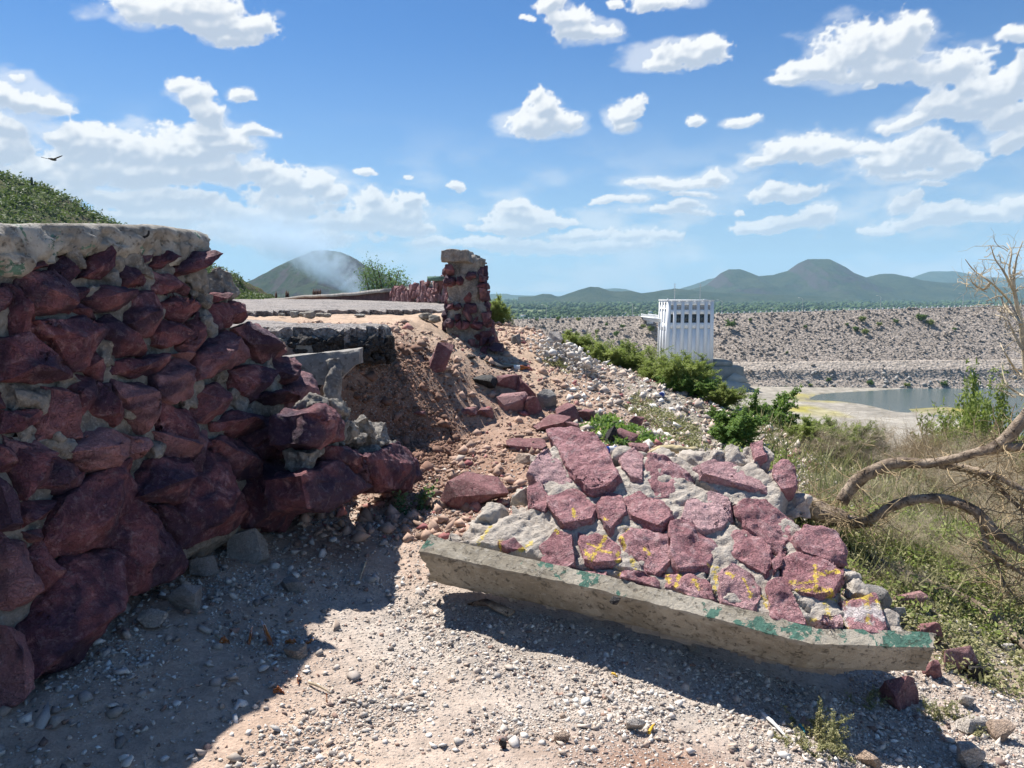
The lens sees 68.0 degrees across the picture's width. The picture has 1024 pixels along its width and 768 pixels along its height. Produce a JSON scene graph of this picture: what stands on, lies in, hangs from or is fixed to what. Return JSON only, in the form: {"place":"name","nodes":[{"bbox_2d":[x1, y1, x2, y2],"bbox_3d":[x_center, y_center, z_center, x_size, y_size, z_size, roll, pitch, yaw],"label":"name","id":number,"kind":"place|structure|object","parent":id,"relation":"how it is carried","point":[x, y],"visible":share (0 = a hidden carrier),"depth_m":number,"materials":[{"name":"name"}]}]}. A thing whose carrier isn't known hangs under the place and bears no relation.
{"place":"outdoors","nodes":[
{"label":"outdoors","id":0,"kind":"place"},
{"bbox_2d":[0,174,108,223],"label":"hill","id":1,"kind":"structure","parent":0,"point":[48,217],"depth_m":212.64,"materials":[{"name":"green plant"}]},
{"bbox_2d":[0,169,126,223],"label":"hillside scrub","id":2,"kind":"object","parent":1,"relation":"on","point":[45,189],"visible":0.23,"depth_m":214.17,"materials":[{"name":"green plant"}]},
{"bbox_2d":[206,268,274,298],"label":"hill","id":3,"kind":"structure","parent":0,"point":[251,287],"depth_m":175.66,"materials":[{"name":"green plant"}]},
{"bbox_2d":[207,263,281,298],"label":"hillside scrub","id":4,"kind":"object","parent":3,"relation":"on","point":[247,292],"visible":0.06,"depth_m":167.66,"materials":[{"name":"green plant"}]},
{"bbox_2d":[248,250,406,297],"bbox_3d":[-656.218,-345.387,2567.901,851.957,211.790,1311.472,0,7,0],"label":"mountain","id":5,"kind":"structure","parent":0,"point":[327,272],"depth_m":2274.55,"materials":[{"name":"green plant"}]},
{"bbox_2d":[230,299,444,365],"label":"road","id":6,"kind":"structure","parent":0,"point":[375,341],"depth_m":7.20,"materials":[{"name":"concrete"}]},
{"bbox_2d":[389,275,446,302],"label":"stone parapet","id":7,"kind":"structure","parent":6,"relation":"on","point":[433,291],"depth_m":16.62,"materials":[{"name":"stone"}]},
{"bbox_2d":[0,299,1023,767],"bbox_3d":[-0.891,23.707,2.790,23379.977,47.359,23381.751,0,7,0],"label":"ground","id":8,"kind":"structure","parent":0,"point":[196,713],"depth_m":3.41,"materials":[{"name":"grey gravel"}]},
{"bbox_2d":[137,608,167,627],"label":"rock","id":9,"kind":"object","parent":8,"relation":"on","point":[150,618],"visible":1,"depth_m":3.33,"materials":[{"name":"stone"}]},
{"bbox_2d":[166,584,201,614],"bbox_3d":[-1.521,0.999,3.534,0.138,0.156,0.113,0,7,0],"label":"rock","id":10,"kind":"object","parent":8,"relation":"on","point":[182,597],"visible":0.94,"depth_m":3.49,"materials":[{"name":"grey stone"}]},
{"bbox_2d":[189,555,219,576],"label":"rock","id":11,"kind":"object","parent":8,"relation":"on","point":[205,566],"visible":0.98,"depth_m":3.89,"materials":[{"name":"grey stone"}]},
{"bbox_2d":[0,223,422,707],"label":"stone wall","id":12,"kind":"structure","parent":8,"relation":"on","point":[162,421],"depth_m":3.44,"materials":[{"name":"stone"}]},
{"bbox_2d":[226,528,268,564],"bbox_3d":[-1.452,0.895,4.193,0.226,0.200,0.129,0,7,0],"label":"rock","id":13,"kind":"object","parent":8,"relation":"on","point":[251,545],"visible":0.93,"depth_m":4.16,"materials":[{"name":"grey stone"}]},
{"bbox_2d":[280,575,306,593],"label":"rock","id":14,"kind":"object","parent":8,"relation":"on","point":[291,584],"visible":0.99,"depth_m":3.89,"materials":[{"name":"grey stone"}]},
{"bbox_2d":[283,644,307,659],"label":"rock","id":15,"kind":"object","parent":8,"relation":"on","point":[297,651],"visible":1,"depth_m":3.29,"materials":[{"name":"beige stone"}]},
{"bbox_2d":[285,347,362,401],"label":"broken kerb","id":16,"kind":"structure","parent":8,"relation":"on","point":[329,370],"depth_m":6.15,"materials":[{"name":"concrete"}]},
{"bbox_2d":[270,288,391,300],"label":"roadside wall","id":17,"kind":"structure","parent":8,"relation":"on","point":[378,295],"depth_m":22.28,"materials":[{"name":"concrete"}]},
{"bbox_2d":[354,251,411,290],"bbox_3d":[-4.004,-2.957,23.930,1.932,2.469,1.791,0,7,0],"label":"tree","id":18,"kind":"object","parent":8,"relation":"on","point":[381,279],"visible":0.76,"depth_m":23.70,"materials":[{"name":"green plant"}]},
{"bbox_2d":[387,479,437,514],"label":"leafy plant","id":19,"kind":"object","parent":8,"relation":"on","point":[423,498],"visible":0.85,"depth_m":5.34,"materials":[{"name":"green plant"}]},
{"bbox_2d":[429,342,453,372],"bbox_3d":[-0.721,-0.255,7.665,0.266,0.335,0.106,0,7,0],"label":"rock","id":20,"kind":"object","parent":8,"relation":"on","point":[439,359],"visible":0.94,"depth_m":7.63,"materials":[{"name":"red stone"}]},
{"bbox_2d":[441,249,503,353],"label":"stone pier","id":21,"kind":"structure","parent":8,"relation":"on","point":[466,314],"depth_m":9.42,"materials":[{"name":"brown stone"}]},
{"bbox_2d":[440,471,508,508],"bbox_3d":[-0.269,0.765,5.405,0.502,0.248,0.251,1,7,6],"label":"rock","id":22,"kind":"object","parent":8,"relation":"on","point":[462,489],"visible":0.97,"depth_m":5.33,"materials":[{"name":"red stone"}]},
{"bbox_2d":[473,375,496,388],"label":"rock","id":23,"kind":"object","parent":8,"relation":"on","point":[489,381],"visible":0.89,"depth_m":7.94,"materials":[{"name":"grey stone"}]},
{"bbox_2d":[478,407,493,418],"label":"rock","id":24,"kind":"object","parent":8,"relation":"on","point":[486,412],"visible":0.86,"depth_m":7.57,"materials":[{"name":"red stone"}]},
{"bbox_2d":[468,598,514,616],"bbox_3d":[-0.103,1.144,3.906,0.266,0.050,0.048,4,8,29],"label":"bark piece","id":25,"kind":"object","parent":8,"relation":"on","point":[502,609],"visible":1,"depth_m":3.89,"materials":[{"name":"grey wood"}]},
{"bbox_2d":[489,292,510,322],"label":"shrub","id":26,"kind":"object","parent":8,"relation":"on","point":[496,310],"visible":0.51,"depth_m":13.66,"materials":[{"name":"green plant"}]},
{"bbox_2d":[496,374,521,389],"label":"rock","id":27,"kind":"object","parent":8,"relation":"on","point":[507,381],"visible":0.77,"depth_m":8.06,"materials":[{"name":"red stone"}]},
{"bbox_2d":[496,391,528,411],"bbox_3d":[0.027,0.189,7.860,0.379,0.223,0.252,0,7,0],"label":"rock","id":28,"kind":"object","parent":8,"relation":"on","point":[515,402],"visible":0.81,"depth_m":7.78,"materials":[{"name":"red stone"}]},
{"bbox_2d":[514,453,532,464],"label":"rock","id":29,"kind":"object","parent":8,"relation":"on","point":[522,458],"visible":0.66,"depth_m":6.22,"materials":[{"name":"beige stone"}]},
{"bbox_2d":[514,373,535,395],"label":"rock","id":30,"kind":"object","parent":8,"relation":"on","point":[522,386],"visible":0.51,"depth_m":8.09,"materials":[{"name":"red stone"}]},
{"bbox_2d":[506,438,545,451],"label":"rock","id":31,"kind":"object","parent":8,"relation":"on","point":[518,444],"visible":0.88,"depth_m":6.71,"materials":[{"name":"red stone"}]},
{"bbox_2d":[523,396,541,414],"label":"rock","id":32,"kind":"object","parent":8,"relation":"on","point":[532,406],"visible":0.91,"depth_m":7.73,"materials":[{"name":"red stone"}]},
{"bbox_2d":[537,389,556,408],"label":"rock","id":33,"kind":"object","parent":8,"relation":"on","point":[546,398],"visible":0.77,"depth_m":7.88,"materials":[{"name":"grey stone"}]},
{"bbox_2d":[533,414,571,429],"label":"rock","id":34,"kind":"object","parent":8,"relation":"on","point":[552,421],"visible":0.78,"depth_m":7.28,"materials":[{"name":"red stone"}]},
{"bbox_2d":[544,331,562,342],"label":"rock","id":35,"kind":"object","parent":8,"relation":"on","point":[555,336],"visible":0.75,"depth_m":11.50,"materials":[{"name":"stone"}]},
{"bbox_2d":[542,355,570,373],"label":"ground cover","id":36,"kind":"object","parent":8,"relation":"on","point":[558,364],"visible":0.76,"depth_m":9.47,"materials":[{"name":"green plant"}]},
{"bbox_2d":[554,731,570,742],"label":"rock","id":37,"kind":"object","parent":8,"relation":"on","point":[563,736],"visible":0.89,"depth_m":2.81,"materials":[{"name":"beige stone"}]},
{"bbox_2d":[556,402,580,420],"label":"rock","id":38,"kind":"object","parent":8,"relation":"on","point":[568,409],"visible":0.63,"depth_m":7.58,"materials":[{"name":"red stone"}]},
{"bbox_2d":[520,333,619,388],"bbox_3d":[0.717,-0.317,9.628,1.028,0.608,1.724,-2,7,-17],"label":"rubble heap","id":39,"kind":"object","parent":8,"relation":"on","point":[557,350],"visible":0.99,"depth_m":9.58,"materials":[{"name":"white stone"}]},
{"bbox_2d":[561,328,593,351],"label":"shrub","id":40,"kind":"object","parent":8,"relation":"on","point":[568,335],"visible":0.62,"depth_m":12.00,"materials":[{"name":"green plant"}]},
{"bbox_2d":[578,409,594,420],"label":"rock","id":41,"kind":"object","parent":8,"relation":"on","point":[585,414],"visible":0.73,"depth_m":7.61,"materials":[{"name":"red stone"}]},
{"bbox_2d":[571,331,614,356],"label":"shrub","id":42,"kind":"object","parent":8,"relation":"on","point":[605,344],"visible":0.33,"depth_m":11.90,"materials":[{"name":"green plant"}]},
{"bbox_2d":[605,425,616,442],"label":"rock","id":43,"kind":"object","parent":8,"relation":"on","point":[610,433],"visible":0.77,"depth_m":6.85,"materials":[{"name":"grey stone"}]},
{"bbox_2d":[581,339,647,368],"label":"shrub","id":44,"kind":"object","parent":8,"relation":"on","point":[601,354],"visible":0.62,"depth_m":11.52,"materials":[{"name":"green plant"}]},
{"bbox_2d":[579,411,672,445],"bbox_3d":[0.940,0.449,7.289,0.761,0.259,1.137,-3,8,-27],"label":"green creeper","id":45,"kind":"object","parent":8,"relation":"on","point":[606,420],"visible":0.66,"depth_m":7.23,"materials":[{"name":"green plant"}]},
{"bbox_2d":[617,428,638,443],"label":"rock","id":46,"kind":"object","parent":8,"relation":"on","point":[624,434],"visible":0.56,"depth_m":6.85,"materials":[{"name":"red stone"}]},
{"bbox_2d":[626,718,645,729],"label":"rock","id":47,"kind":"object","parent":8,"relation":"on","point":[635,723],"visible":1,"depth_m":2.95,"materials":[{"name":"stone"}]},
{"bbox_2d":[600,338,674,371],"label":"shrub","id":48,"kind":"object","parent":8,"relation":"on","point":[639,359],"visible":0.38,"depth_m":11.48,"materials":[{"name":"green plant"}]},
{"bbox_2d":[628,442,648,452],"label":"rock","id":49,"kind":"object","parent":8,"relation":"on","point":[643,447],"visible":0.57,"depth_m":6.58,"materials":[{"name":"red stone"}]},
{"bbox_2d":[634,351,683,380],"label":"shrub","id":50,"kind":"object","parent":8,"relation":"on","point":[649,365],"visible":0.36,"depth_m":10.76,"materials":[{"name":"green plant"}]},
{"bbox_2d":[656,374,679,391],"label":"shrub","id":51,"kind":"object","parent":8,"relation":"on","point":[674,385],"visible":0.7,"depth_m":10.10,"materials":[{"name":"green plant"}]},
{"bbox_2d":[622,390,717,450],"bbox_3d":[1.591,0.379,8.030,0.810,0.385,2.246,0,7,0],"label":"ground cover","id":52,"kind":"object","parent":8,"relation":"on","point":[683,424],"visible":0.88,"depth_m":7.93,"materials":[{"name":"green plant"}]},
{"bbox_2d":[419,426,936,675],"bbox_3d":[0.831,0.787,3.997,2.383,0.956,1.147,2,7,20],"label":"toppled wall section","id":53,"kind":"object","parent":8,"relation":"on","point":[715,549],"visible":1,"depth_m":3.72,"materials":[{"name":"pink stone"}]},
{"bbox_2d":[651,349,723,391],"bbox_3d":[2.429,-0.116,10.393,0.983,0.694,1.096,2,7,14],"label":"shrub","id":54,"kind":"object","parent":8,"relation":"on","point":[699,370],"visible":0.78,"depth_m":10.17,"materials":[{"name":"green plant"}]},
{"bbox_2d":[676,373,721,398],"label":"shrub","id":55,"kind":"object","parent":8,"relation":"on","point":[699,389],"visible":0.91,"depth_m":9.97,"materials":[{"name":"green plant"}]},
{"bbox_2d":[704,381,747,408],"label":"shrub","id":56,"kind":"object","parent":8,"relation":"on","point":[724,394],"visible":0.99,"depth_m":9.75,"materials":[{"name":"green plant"}]},
{"bbox_2d":[709,358,750,390],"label":"tower base","id":57,"kind":"object","parent":8,"relation":"on","point":[732,375],"visible":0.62,"depth_m":357.66,"materials":[{"name":"grey concrete"}]},
{"bbox_2d":[657,284,714,364],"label":"intake tower","id":58,"kind":"structure","parent":57,"relation":"on","point":[687,325],"depth_m":359.73,"materials":[{"name":"white paint"}]},
{"bbox_2d":[707,405,773,447],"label":"shrub","id":59,"kind":"object","parent":8,"relation":"on","point":[736,426],"visible":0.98,"depth_m":7.50,"materials":[{"name":"green plant"}]},
{"bbox_2d":[491,298,1023,318],"bbox_3d":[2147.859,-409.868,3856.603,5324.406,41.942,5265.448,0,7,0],"label":"valley woods","id":60,"kind":"object","parent":8,"relation":"on","point":[558,308],"visible":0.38,"depth_m":2616.01,"materials":[{"name":"green leaves"}]},
{"bbox_2d":[721,438,805,471],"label":"ground cover","id":61,"kind":"object","parent":8,"relation":"on","point":[746,444],"visible":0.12,"depth_m":7.30,"materials":[{"name":"green plant"}]},
{"bbox_2d":[504,305,1023,387],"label":"embankment dam","id":62,"kind":"structure","parent":8,"relation":"on","point":[945,362],"depth_m":392.10,"materials":[{"name":"grey stone"}]},
{"bbox_2d":[641,313,660,323],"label":"service bridge","id":63,"kind":"structure","parent":62,"relation":"on","point":[650,319],"depth_m":397.96,"materials":[{"name":"white paint"}]},
{"bbox_2d":[511,305,1023,388],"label":"rockfill boulders","id":64,"kind":"object","parent":8,"relation":"on","point":[886,381],"visible":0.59,"depth_m":395.71,"materials":[{"name":"grey stone"}]},
{"bbox_2d":[745,383,802,432],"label":"shrub","id":65,"kind":"object","parent":8,"relation":"on","point":[784,403],"visible":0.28,"depth_m":9.62,"materials":[{"name":"green plant"}]},
{"bbox_2d":[760,711,787,738],"bbox_3d":[1.105,1.438,3.205,0.020,0.022,0.199,-1,7,-11],"label":"white strip","id":66,"kind":"object","parent":8,"relation":"on","point":[769,719],"visible":0.96,"depth_m":3.21,"materials":[{"name":"plastic"}]},
{"bbox_2d":[782,413,841,443],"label":"shrub","id":67,"kind":"object","parent":8,"relation":"on","point":[806,426],"visible":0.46,"depth_m":8.23,"materials":[{"name":"green plant"}]},
{"bbox_2d":[769,695,856,764],"bbox_3d":[1.239,1.446,3.136,0.336,0.276,0.373,2,7,18],"label":"weed","id":68,"kind":"object","parent":8,"relation":"on","point":[831,736],"visible":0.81,"depth_m":3.10,"materials":[{"name":"green plant"}]},
{"bbox_2d":[804,414,889,461],"bbox_3d":[3.513,0.642,8.068,0.909,0.576,0.816,4,8,31],"label":"shrub","id":69,"kind":"object","parent":8,"relation":"on","point":[828,424],"visible":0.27,"depth_m":7.97,"materials":[{"name":"green plant"}]},
{"bbox_2d":[853,750,881,767],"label":"rock","id":70,"kind":"object","parent":8,"relation":"on","point":[866,757],"visible":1,"depth_m":3.05,"materials":[{"name":"beige stone"}]},
{"bbox_2d":[844,685,891,709],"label":"weed","id":71,"kind":"object","parent":8,"relation":"on","point":[870,697],"visible":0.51,"depth_m":3.53,"materials":[{"name":"green plant"}]},
{"bbox_2d":[866,584,891,608],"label":"rock","id":72,"kind":"object","parent":8,"relation":"on","point":[885,599],"visible":0.29,"depth_m":4.29,"materials":[{"name":"grey stone"}]},
{"bbox_2d":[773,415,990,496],"bbox_3d":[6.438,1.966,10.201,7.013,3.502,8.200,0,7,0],"label":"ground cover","id":73,"kind":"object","parent":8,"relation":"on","point":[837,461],"visible":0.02,"depth_m":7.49,"materials":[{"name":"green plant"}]},
{"bbox_2d":[769,403,1023,611],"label":"fallen dead tree","id":74,"kind":"object","parent":8,"relation":"on","point":[823,511],"visible":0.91,"depth_m":4.65,"materials":[{"name":"brown wood"}]},
{"bbox_2d":[878,675,918,710],"bbox_3d":[1.825,1.437,3.592,0.214,0.136,0.134,-4,8,-31],"label":"rock","id":75,"kind":"object","parent":8,"relation":"on","point":[902,692],"visible":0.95,"depth_m":3.54,"materials":[{"name":"red stone"}]},
{"bbox_2d":[890,607,906,623],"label":"rock","id":76,"kind":"object","parent":8,"relation":"on","point":[900,611],"visible":0.49,"depth_m":4.29,"materials":[{"name":"stone"}]},
{"bbox_2d":[793,406,1023,604],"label":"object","id":77,"kind":"object","parent":8,"relation":"on","point":[939,472],"visible":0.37,"depth_m":6.70,"materials":[{"name":"plant"}]},
{"bbox_2d":[794,490,1023,709],"bbox_3d":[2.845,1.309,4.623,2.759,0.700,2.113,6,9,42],"label":"ground cover","id":78,"kind":"object","parent":8,"relation":"on","point":[960,641],"visible":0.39,"depth_m":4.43,"materials":[{"name":"green plant"}]},
{"bbox_2d":[893,591,927,607],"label":"rock","id":79,"kind":"object","parent":8,"relation":"on","point":[919,595],"visible":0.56,"depth_m":4.48,"materials":[{"name":"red stone"}]},
{"bbox_2d":[875,403,956,473],"bbox_3d":[4.165,0.738,8.147,1.286,1.284,1.126,-1,7,-7],"label":"dry bush","id":80,"kind":"object","parent":8,"relation":"on","point":[914,450],"visible":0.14,"depth_m":8.10,"materials":[{"name":"beige plant"}]},
{"bbox_2d":[917,622,942,643],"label":"rock","id":81,"kind":"object","parent":8,"relation":"on","point":[932,627],"visible":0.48,"depth_m":4.10,"materials":[{"name":"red stone"}]},
{"bbox_2d":[922,659,941,678],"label":"rock","id":82,"kind":"object","parent":8,"relation":"on","point":[933,668],"visible":0.9,"depth_m":3.79,"materials":[{"name":"red stone"}]},
{"bbox_2d":[916,695,988,737],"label":"weed","id":83,"kind":"object","parent":8,"relation":"on","point":[938,711],"visible":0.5,"depth_m":3.49,"materials":[{"name":"green plant"}]},
{"bbox_2d":[886,418,1018,495],"bbox_3d":[4.442,0.907,8.048,1.208,1.115,1.686,-4,8,-33],"label":"dry bush","id":84,"kind":"object","parent":8,"relation":"on","point":[939,443],"visible":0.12,"depth_m":8.07,"materials":[{"name":"beige plant"}]},
{"bbox_2d":[943,646,978,670],"bbox_3d":[2.321,1.423,3.948,0.172,0.161,0.127,0,7,0],"label":"rock","id":85,"kind":"object","parent":8,"relation":"on","point":[959,654],"visible":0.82,"depth_m":3.90,"materials":[{"name":"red stone"}]},
{"bbox_2d":[910,357,1018,457],"bbox_3d":[7.384,1.569,12.246,1.604,4.035,2.256,1,7,10],"label":"shrub","id":86,"kind":"object","parent":8,"relation":"on","point":[974,401],"visible":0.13,"depth_m":12.00,"materials":[{"name":"green plant"}]},
{"bbox_2d":[905,396,1023,478],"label":"dry bush","id":87,"kind":"object","parent":8,"relation":"on","point":[966,436],"visible":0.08,"depth_m":8.68,"materials":[{"name":"beige plant"}]},
{"bbox_2d":[958,695,974,707],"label":"rock","id":88,"kind":"object","parent":8,"relation":"on","point":[967,700],"visible":0.98,"depth_m":3.61,"materials":[{"name":"stone"}]},
{"bbox_2d":[910,367,1023,460],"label":"shrub","id":89,"kind":"object","parent":8,"relation":"on","point":[981,408],"visible":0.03,"depth_m":11.77,"materials":[{"name":"green plant"}]},
{"bbox_2d":[954,715,986,733],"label":"rock","id":90,"kind":"object","parent":8,"relation":"on","point":[964,724],"visible":0.98,"depth_m":3.39,"materials":[{"name":"stone"}]},
{"bbox_2d":[956,741,985,767],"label":"rock","id":91,"kind":"object","parent":8,"relation":"on","point":[969,754],"visible":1,"depth_m":3.12,"materials":[{"name":"stone"}]},
{"bbox_2d":[934,365,1023,480],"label":"shrub","id":92,"kind":"object","parent":8,"relation":"on","point":[1001,400],"visible":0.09,"depth_m":11.46,"materials":[{"name":"green plant"}]},
{"bbox_2d":[967,665,991,680],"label":"rock","id":93,"kind":"object","parent":8,"relation":"on","point":[974,674],"visible":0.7,"depth_m":3.85,"materials":[{"name":"grey stone"}]},
{"bbox_2d":[954,229,1023,400],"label":"bare sapling","id":94,"kind":"object","parent":8,"relation":"on","point":[1011,282],"visible":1,"depth_m":5.55,"materials":[{"name":"brown wood"}]},
{"bbox_2d":[963,495,1022,535],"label":"dry bush","id":95,"kind":"object","parent":8,"relation":"on","point":[977,505],"visible":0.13,"depth_m":6.25,"materials":[{"name":"beige plant"}]},
{"bbox_2d":[965,451,1023,505],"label":"dry bush","id":96,"kind":"object","parent":8,"relation":"on","point":[1007,469],"visible":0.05,"depth_m":7.29,"materials":[{"name":"beige plant"}]},
{"bbox_2d":[985,719,1015,741],"bbox_3d":[2.170,1.541,3.375,0.097,0.091,0.071,-1,7,-7],"label":"rock","id":97,"kind":"object","parent":8,"relation":"on","point":[1003,729],"visible":0.98,"depth_m":3.36,"materials":[{"name":"beige stone"}]},
{"bbox_2d":[0,0,1023,282],"bbox_3d":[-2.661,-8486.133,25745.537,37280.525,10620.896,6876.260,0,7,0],"label":"sky","id":98,"kind":"structure","parent":0,"point":[130,176],"depth_m":26511.28,"materials":[{"name":"white"}]},
{"bbox_2d":[490,294,558,298],"bbox_3d":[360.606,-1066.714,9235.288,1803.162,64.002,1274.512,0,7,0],"label":"mesa","id":99,"kind":"structure","parent":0,"point":[504,296],"depth_m":8920.92,"materials":[{"name":"green plant"}]},
{"bbox_2d":[649,444,699,453],"bbox_3d":[1.163,0.497,5.067,0.200,0.169,0.503,-6,9,-41],"label":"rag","id":100,"kind":"object","parent":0,"point":[675,448],"visible":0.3,"depth_m":5.08,"materials":[{"name":"beige fabric"}]},
{"bbox_2d":[518,287,853,303],"bbox_3d":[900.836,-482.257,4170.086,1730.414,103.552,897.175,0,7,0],"label":"hills","id":101,"kind":"structure","parent":0,"point":[592,294],"depth_m":3981.23,"materials":[{"name":"green plant"}]},
{"bbox_2d":[690,259,1023,302],"bbox_3d":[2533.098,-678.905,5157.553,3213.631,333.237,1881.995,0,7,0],"label":"mountain","id":102,"kind":"structure","parent":0,"point":[818,277],"depth_m":4769.14,"materials":[{"name":"green plant"}]},
{"bbox_2d":[748,406,1023,623],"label":"dry grass","id":103,"kind":"structure","parent":0,"point":[802,468],"depth_m":6.13,"materials":[{"name":"beige plant"}]},
{"bbox_2d":[810,388,1023,434],"bbox_3d":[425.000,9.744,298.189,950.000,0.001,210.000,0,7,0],"label":"water","id":104,"kind":"structure","parent":0,"point":[905,400],"depth_m":327.75,"materials":[{"name":"grey liquid"}]},
{"bbox_2d":[912,271,1023,288],"bbox_3d":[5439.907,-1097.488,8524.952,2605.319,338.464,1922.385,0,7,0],"label":"mountain","id":105,"kind":"structure","parent":0,"point":[945,276],"depth_m":8263.04,"materials":[{"name":"blue"}]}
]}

